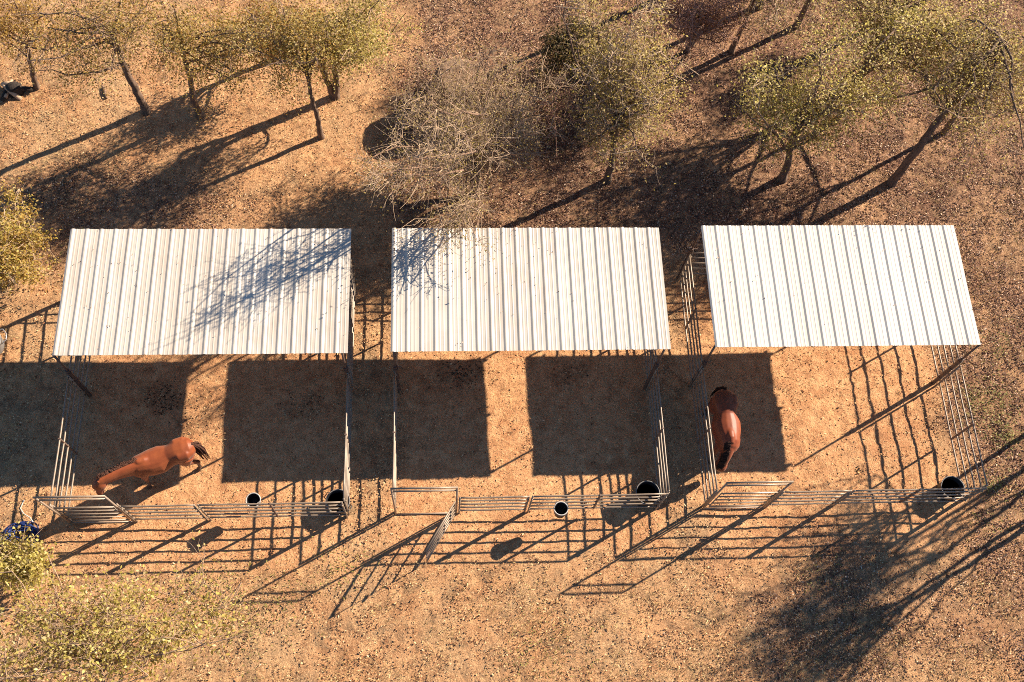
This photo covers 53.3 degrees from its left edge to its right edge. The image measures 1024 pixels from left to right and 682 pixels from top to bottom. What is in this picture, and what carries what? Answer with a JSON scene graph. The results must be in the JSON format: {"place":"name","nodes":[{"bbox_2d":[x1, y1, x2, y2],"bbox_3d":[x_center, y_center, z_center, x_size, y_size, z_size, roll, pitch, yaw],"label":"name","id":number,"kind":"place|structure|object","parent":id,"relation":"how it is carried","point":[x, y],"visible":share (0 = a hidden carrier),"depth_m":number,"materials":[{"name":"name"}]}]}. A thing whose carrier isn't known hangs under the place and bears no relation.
{"place":"outdoors","nodes":[
{"label":"outdoors","id":0,"kind":"place"},
{"bbox_2d":[132,355,865,543],"bbox_3d":[-0.111,2.015,26.605,18.894,0.078,3.942,10,66,1],"label":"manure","id":1,"kind":"object","parent":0,"point":[320,396],"visible":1,"depth_m":26.37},
{"bbox_2d":[0,0,1023,681],"bbox_3d":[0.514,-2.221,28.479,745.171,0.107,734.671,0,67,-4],"label":"ground","id":2,"kind":"structure","parent":0,"point":[434,460],"depth_m":26.50,"materials":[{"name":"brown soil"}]},
{"bbox_2d":[0,329,6,353],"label":"feed tub","id":3,"kind":"object","parent":2,"relation":"on","point":[2,341],"visible":1,"depth_m":26.30,"materials":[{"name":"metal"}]},
{"bbox_2d":[0,79,32,101],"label":"deadwood","id":4,"kind":"object","parent":2,"relation":"on","point":[15,89],"visible":1,"depth_m":29.45,"materials":[{"name":"grey wood"}]},
{"bbox_2d":[1,500,39,546],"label":"hose","id":5,"kind":"object","parent":2,"relation":"on","point":[22,528],"visible":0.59,"depth_m":24.60,"materials":[{"name":"rubber"}]},
{"bbox_2d":[0,177,60,295],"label":"yellow bush","id":6,"kind":"object","parent":2,"relation":"on","point":[15,261],"visible":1,"depth_m":26.08,"materials":[{"name":"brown plant"}]},
{"bbox_2d":[0,514,60,602],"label":"bush","id":7,"kind":"object","parent":2,"relation":"on","point":[20,558],"visible":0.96,"depth_m":23.13,"materials":[{"name":"yellow plant"}]},
{"bbox_2d":[0,0,71,89],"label":"tree","id":8,"kind":"object","parent":2,"relation":"on","point":[18,15],"visible":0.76,"depth_m":26.96,"materials":[{"name":"green plant"}]},
{"bbox_2d":[49,375,88,519],"bbox_3d":[-10.738,2.616,24.845,0.078,1.580,3.223,0,67,-4],"label":"corral panel","id":9,"kind":"object","parent":2,"relation":"on","point":[63,440],"visible":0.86,"depth_m":24.71,"materials":[{"name":"beige paint"}]},
{"bbox_2d":[69,355,90,386],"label":"corral panel","id":10,"kind":"object","parent":2,"relation":"on","point":[79,367],"visible":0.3,"depth_m":25.67,"materials":[{"name":"beige paint"}]},
{"bbox_2d":[33,495,134,523],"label":"bow gate","id":11,"kind":"structure","parent":2,"relation":"on","point":[77,498],"depth_m":23.81,"materials":[{"name":"metal"}]},
{"bbox_2d":[0,0,182,115],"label":"dark tree","id":12,"kind":"object","parent":2,"relation":"on","point":[108,33],"visible":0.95,"depth_m":26.09,"materials":[{"name":"green plant"}]},
{"bbox_2d":[101,85,107,98],"bbox_3d":[-11.877,-7.266,29.781,0.100,0.102,0.451,-19,69,-12],"label":"log","id":13,"kind":"object","parent":2,"relation":"on","point":[102,86],"visible":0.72,"depth_m":29.74,"materials":[{"name":"brown wood"}]},
{"bbox_2d":[0,530,251,681],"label":"sapling","id":14,"kind":"object","parent":2,"relation":"on","point":[86,644],"visible":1,"depth_m":21.54,"materials":[{"name":"yellow plant"}]},
{"bbox_2d":[92,437,209,494],"bbox_3d":[-8.726,3.049,24.723,2.672,1.621,0.661,-19,69,-12],"label":"horse","id":15,"kind":"object","parent":2,"relation":"on","point":[156,460],"visible":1,"depth_m":24.24},
{"bbox_2d":[119,504,207,521],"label":"corral panel","id":16,"kind":"object","parent":2,"relation":"on","point":[137,519],"visible":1,"depth_m":24.19,"materials":[{"name":"beige paint"}]},
{"bbox_2d":[51,228,355,396],"bbox_3d":[-7.438,-0.670,25.750,6.860,2.898,3.328,0,67,-4],"label":"horse shelter","id":17,"kind":"object","parent":2,"relation":"on","point":[217,302],"visible":0.98,"depth_m":24.44,"materials":[{"name":"white metal"}]},
{"bbox_2d":[122,0,309,130],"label":"green tree","id":18,"kind":"object","parent":2,"relation":"on","point":[185,38],"visible":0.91,"depth_m":26.48,"materials":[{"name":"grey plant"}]},
{"bbox_2d":[219,0,324,78],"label":"tree","id":19,"kind":"object","parent":2,"relation":"on","point":[287,17],"visible":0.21,"depth_m":28.33,"materials":[{"name":"green plant"}]},
{"bbox_2d":[197,501,347,520],"bbox_3d":[-5.697,4.111,24.529,3.363,1.580,0.078,0,67,-4],"label":"corral panel","id":20,"kind":"object","parent":2,"relation":"on","point":[270,506],"visible":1,"depth_m":24.36,"materials":[{"name":"beige paint"}]},
{"bbox_2d":[245,492,260,505],"bbox_3d":[-6.186,3.820,24.445,0.364,0.546,0.364,0,74,-4],"label":"feed bucket","id":21,"kind":"object","parent":20,"relation":"hanging from","point":[253,497],"visible":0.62,"depth_m":24.58,"materials":[{"name":"black plastic"}]},
{"bbox_2d":[233,0,368,139],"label":"yellow tree","id":22,"kind":"object","parent":2,"relation":"on","point":[293,56],"visible":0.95,"depth_m":26.19,"materials":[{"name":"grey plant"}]},
{"bbox_2d":[325,489,349,514],"bbox_3d":[-4.290,4.013,25.246,0.659,0.453,0.601,-11,68,-8],"label":"rubber tub","id":23,"kind":"object","parent":2,"relation":"on","point":[335,495],"visible":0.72,"depth_m":25.18,"materials":[{"name":"black rubber"}]},
{"bbox_2d":[260,0,432,99],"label":"double trunk tree","id":24,"kind":"object","parent":2,"relation":"on","point":[360,45],"visible":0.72,"depth_m":26.94,"materials":[{"name":"green plant"}]},
{"bbox_2d":[343,372,352,514],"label":"corral panel","id":25,"kind":"object","parent":2,"relation":"on","point":[347,449],"visible":1,"depth_m":25.06,"materials":[{"name":"beige paint"}]},
{"bbox_2d":[347,257,356,387],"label":"corral panel","id":26,"kind":"object","parent":2,"relation":"on","point":[353,282],"visible":0.9,"depth_m":26.41,"materials":[{"name":"beige paint"}]},
{"bbox_2d":[392,371,397,510],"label":"corral panel","id":27,"kind":"object","parent":2,"relation":"on","point":[394,471],"visible":0.91,"depth_m":25.06,"materials":[{"name":"beige paint"}]},
{"bbox_2d":[395,352,397,365],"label":"corral panel","id":28,"kind":"object","parent":2,"relation":"on","point":[396,355],"visible":0.15,"depth_m":26.15,"materials":[{"name":"beige paint"}]},
{"bbox_2d":[390,486,457,561],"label":"bow gate","id":29,"kind":"structure","parent":2,"relation":"on","point":[429,550],"depth_m":24.10,"materials":[{"name":"metal"}]},
{"bbox_2d":[433,59,486,111],"bbox_3d":[-1.478,-7.234,29.717,1.594,1.559,1.589,-24,70,-13],"label":"hay bale","id":30,"kind":"object","parent":2,"relation":"on","point":[453,71],"visible":0.24,"depth_m":29.11},
{"bbox_2d":[344,29,597,268],"bbox_3d":[-1.382,-5.247,26.301,5.432,6.395,8.040,24,67,7],"label":"bare tree","id":31,"kind":"object","parent":2,"relation":"on","point":[473,140],"visible":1,"depth_m":25.93,"materials":[{"name":"brown plant"}]},
{"bbox_2d":[458,496,529,513],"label":"corral panel","id":32,"kind":"object","parent":2,"relation":"on","point":[461,500],"visible":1,"depth_m":24.75,"materials":[{"name":"beige paint"}]},
{"bbox_2d":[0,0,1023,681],"bbox_3d":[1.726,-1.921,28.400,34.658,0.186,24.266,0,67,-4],"label":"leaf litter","id":33,"kind":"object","parent":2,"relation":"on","point":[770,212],"visible":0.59,"depth_m":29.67,"materials":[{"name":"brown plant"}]},
{"bbox_2d":[66,73,977,582],"bbox_3d":[-0.292,-1.196,27.977,24.308,0.118,15.564,0,67,-4],"label":"straw","id":34,"kind":"object","parent":2,"relation":"on","point":[504,431],"visible":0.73,"depth_m":26.37,"materials":[{"name":"beige plant"}]},
{"bbox_2d":[391,227,670,391],"bbox_3d":[0.340,-0.756,26.296,6.726,2.900,3.328,0,67,-4],"label":"horse shelter","id":35,"kind":"object","parent":2,"relation":"on","point":[602,299],"visible":0.98,"depth_m":24.97,"materials":[{"name":"white metal"}]},
{"bbox_2d":[62,227,972,347],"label":"leaf litter","id":36,"kind":"object","parent":35,"relation":"on","point":[444,263],"visible":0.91,"depth_m":25.20,"materials":[{"name":"brown plant"}]},
{"bbox_2d":[45,212,1023,681],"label":"weeds","id":37,"kind":"object","parent":2,"relation":"on","point":[575,592],"visible":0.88,"depth_m":24.81,"materials":[{"name":"green plant"}]},
{"bbox_2d":[493,49,588,156],"bbox_3d":[0.690,-6.801,29.663,3.529,2.364,3.272,-41,75,-18],"label":"thicket shrub","id":38,"kind":"object","parent":2,"relation":"on","point":[545,107],"visible":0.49,"depth_m":29.56,"materials":[{"name":"brown plant"}]},
{"bbox_2d":[526,11,622,108],"bbox_3d":[1.926,-8.386,29.888,3.153,2.652,3.248,0,67,-4],"label":"evergreen shrub","id":39,"kind":"object","parent":2,"relation":"on","point":[558,47],"visible":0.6,"depth_m":29.42,"materials":[{"name":"green plant"}]},
{"bbox_2d":[527,493,668,512],"bbox_3d":[2.067,3.997,25.087,3.295,1.580,0.078,0,67,-4],"label":"corral panel","id":40,"kind":"object","parent":2,"relation":"on","point":[600,495],"visible":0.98,"depth_m":24.90,"materials":[{"name":"beige paint"}]},
{"bbox_2d":[554,500,568,517],"bbox_3d":[1.185,4.093,24.799,0.364,0.546,0.364,0,60,-4],"label":"feed bucket","id":41,"kind":"object","parent":40,"relation":"hanging from","point":[561,508],"visible":1,"depth_m":24.89,"materials":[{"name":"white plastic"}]},
{"bbox_2d":[556,0,702,190],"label":"tan tree","id":42,"kind":"object","parent":2,"relation":"on","point":[621,112],"visible":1,"depth_m":25.98,"materials":[{"name":"green plant"}]},
{"bbox_2d":[634,481,659,505],"bbox_3d":[3.382,3.889,25.759,0.664,0.533,0.611,4,66,-2],"label":"rubber tub","id":43,"kind":"object","parent":2,"relation":"on","point":[643,487],"visible":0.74,"depth_m":25.70,"materials":[{"name":"black rubber"}]},
{"bbox_2d":[644,349,656,377],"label":"corral panel","id":44,"kind":"object","parent":2,"relation":"on","point":[653,352],"visible":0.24,"depth_m":26.72,"materials":[{"name":"beige paint"}]},
{"bbox_2d":[645,368,669,504],"bbox_3d":[3.686,2.456,25.859,0.078,1.580,3.199,0,67,-4],"label":"corral panel","id":45,"kind":"object","parent":2,"relation":"on","point":[657,420],"visible":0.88,"depth_m":25.68,"materials":[{"name":"beige paint"}]},
{"bbox_2d":[677,254,702,386],"bbox_3d":[4.744,-0.527,27.217,0.078,1.580,3.204,0,67,-4],"label":"corral panel","id":46,"kind":"object","parent":2,"relation":"on","point":[694,311],"visible":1,"depth_m":27.06,"materials":[{"name":"beige paint"}]},
{"bbox_2d":[681,252,706,277],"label":"corral panel","id":47,"kind":"object","parent":2,"relation":"on","point":[696,262],"visible":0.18,"depth_m":27.72,"materials":[{"name":"beige paint"}]},
{"bbox_2d":[640,0,755,61],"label":"reddish shrub","id":48,"kind":"object","parent":2,"relation":"on","point":[689,14],"visible":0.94,"depth_m":29.79,"materials":[{"name":"brown plant"}]},
{"bbox_2d":[689,368,717,505],"bbox_3d":[4.858,2.453,25.937,0.078,1.580,3.204,0,67,-4],"label":"corral panel","id":49,"kind":"object","parent":2,"relation":"on","point":[707,429],"visible":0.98,"depth_m":25.77,"materials":[{"name":"beige paint"}]},
{"bbox_2d":[703,386,740,473],"bbox_3d":[5.372,2.272,26.039,0.729,1.518,2.162,0,67,-4],"label":"horse","id":50,"kind":"object","parent":2,"relation":"on","point":[723,403],"visible":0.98,"depth_m":25.52},
{"bbox_2d":[702,481,793,508],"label":"bow gate","id":51,"kind":"structure","parent":2,"relation":"on","point":[744,483],"depth_m":24.94,"materials":[{"name":"metal"}]},
{"bbox_2d":[754,0,764,10],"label":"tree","id":52,"kind":"object","parent":2,"relation":"on","point":[756,7],"visible":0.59,"depth_m":32.46,"materials":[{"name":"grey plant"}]},
{"bbox_2d":[728,0,806,53],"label":"thin tree","id":53,"kind":"object","parent":2,"relation":"on","point":[732,48],"visible":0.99,"depth_m":28.06,"materials":[{"name":"green plant"}]},
{"bbox_2d":[792,0,810,29],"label":"thin tree","id":54,"kind":"object","parent":2,"relation":"on","point":[800,17],"visible":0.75,"depth_m":31.81,"materials":[{"name":"brown plant"}]},
{"bbox_2d":[764,490,851,507],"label":"corral panel","id":55,"kind":"object","parent":2,"relation":"on","point":[830,503],"visible":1,"depth_m":25.28,"materials":[{"name":"beige paint"}]},
{"bbox_2d":[712,0,940,182],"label":"olive tree","id":56,"kind":"object","parent":2,"relation":"on","point":[801,121],"visible":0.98,"depth_m":26.84,"materials":[{"name":"green plant"}]},
{"bbox_2d":[677,225,981,386],"bbox_3d":[8.134,-0.870,26.855,6.813,2.901,3.348,0,67,-4],"label":"horse shelter","id":57,"kind":"object","parent":2,"relation":"on","point":[825,274],"visible":1,"depth_m":25.55,"materials":[{"name":"white metal"}]},
{"bbox_2d":[768,0,1023,144],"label":"spreading tree","id":58,"kind":"object","parent":2,"relation":"on","point":[923,18],"visible":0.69,"depth_m":27.20,"materials":[{"name":"green plant"}]},
{"bbox_2d":[832,0,967,123],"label":"thin tree","id":59,"kind":"object","parent":2,"relation":"on","point":[893,53],"visible":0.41,"depth_m":27.80,"materials":[{"name":"green plant"}]},
{"bbox_2d":[832,487,986,506],"bbox_3d":[9.936,3.938,25.628,3.359,1.580,0.078,0,67,-4],"label":"corral panel","id":60,"kind":"object","parent":2,"relation":"on","point":[912,494],"visible":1,"depth_m":25.45,"materials":[{"name":"beige paint"}]},
{"bbox_2d":[837,5,1023,200],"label":"leaning tree","id":61,"kind":"object","parent":2,"relation":"on","point":[902,168],"visible":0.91,"depth_m":26.59,"materials":[{"name":"green plant"}]},
{"bbox_2d":[930,345,958,383],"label":"corral panel","id":62,"kind":"object","parent":2,"relation":"on","point":[945,357],"visible":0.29,"depth_m":27.23,"materials":[{"name":"beige paint"}]},
{"bbox_2d":[936,476,965,499],"bbox_3d":[11.280,3.841,26.341,0.668,0.453,0.622,32,68,10],"label":"rubber tub","id":63,"kind":"object","parent":2,"relation":"on","point":[950,482],"visible":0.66,"depth_m":26.30,"materials":[{"name":"black rubber"}]},
{"bbox_2d":[934,365,987,499],"bbox_3d":[11.587,2.394,26.403,0.078,1.580,3.204,0,67,-4],"label":"corral panel","id":64,"kind":"object","parent":2,"relation":"on","point":[967,427],"visible":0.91,"depth_m":26.23,"materials":[{"name":"beige paint"}]},
{"bbox_2d":[918,0,1023,135],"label":"thin tree","id":65,"kind":"object","parent":2,"relation":"on","point":[963,105],"visible":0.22,"depth_m":27.43,"materials":[{"name":"green plant"}]}
]}

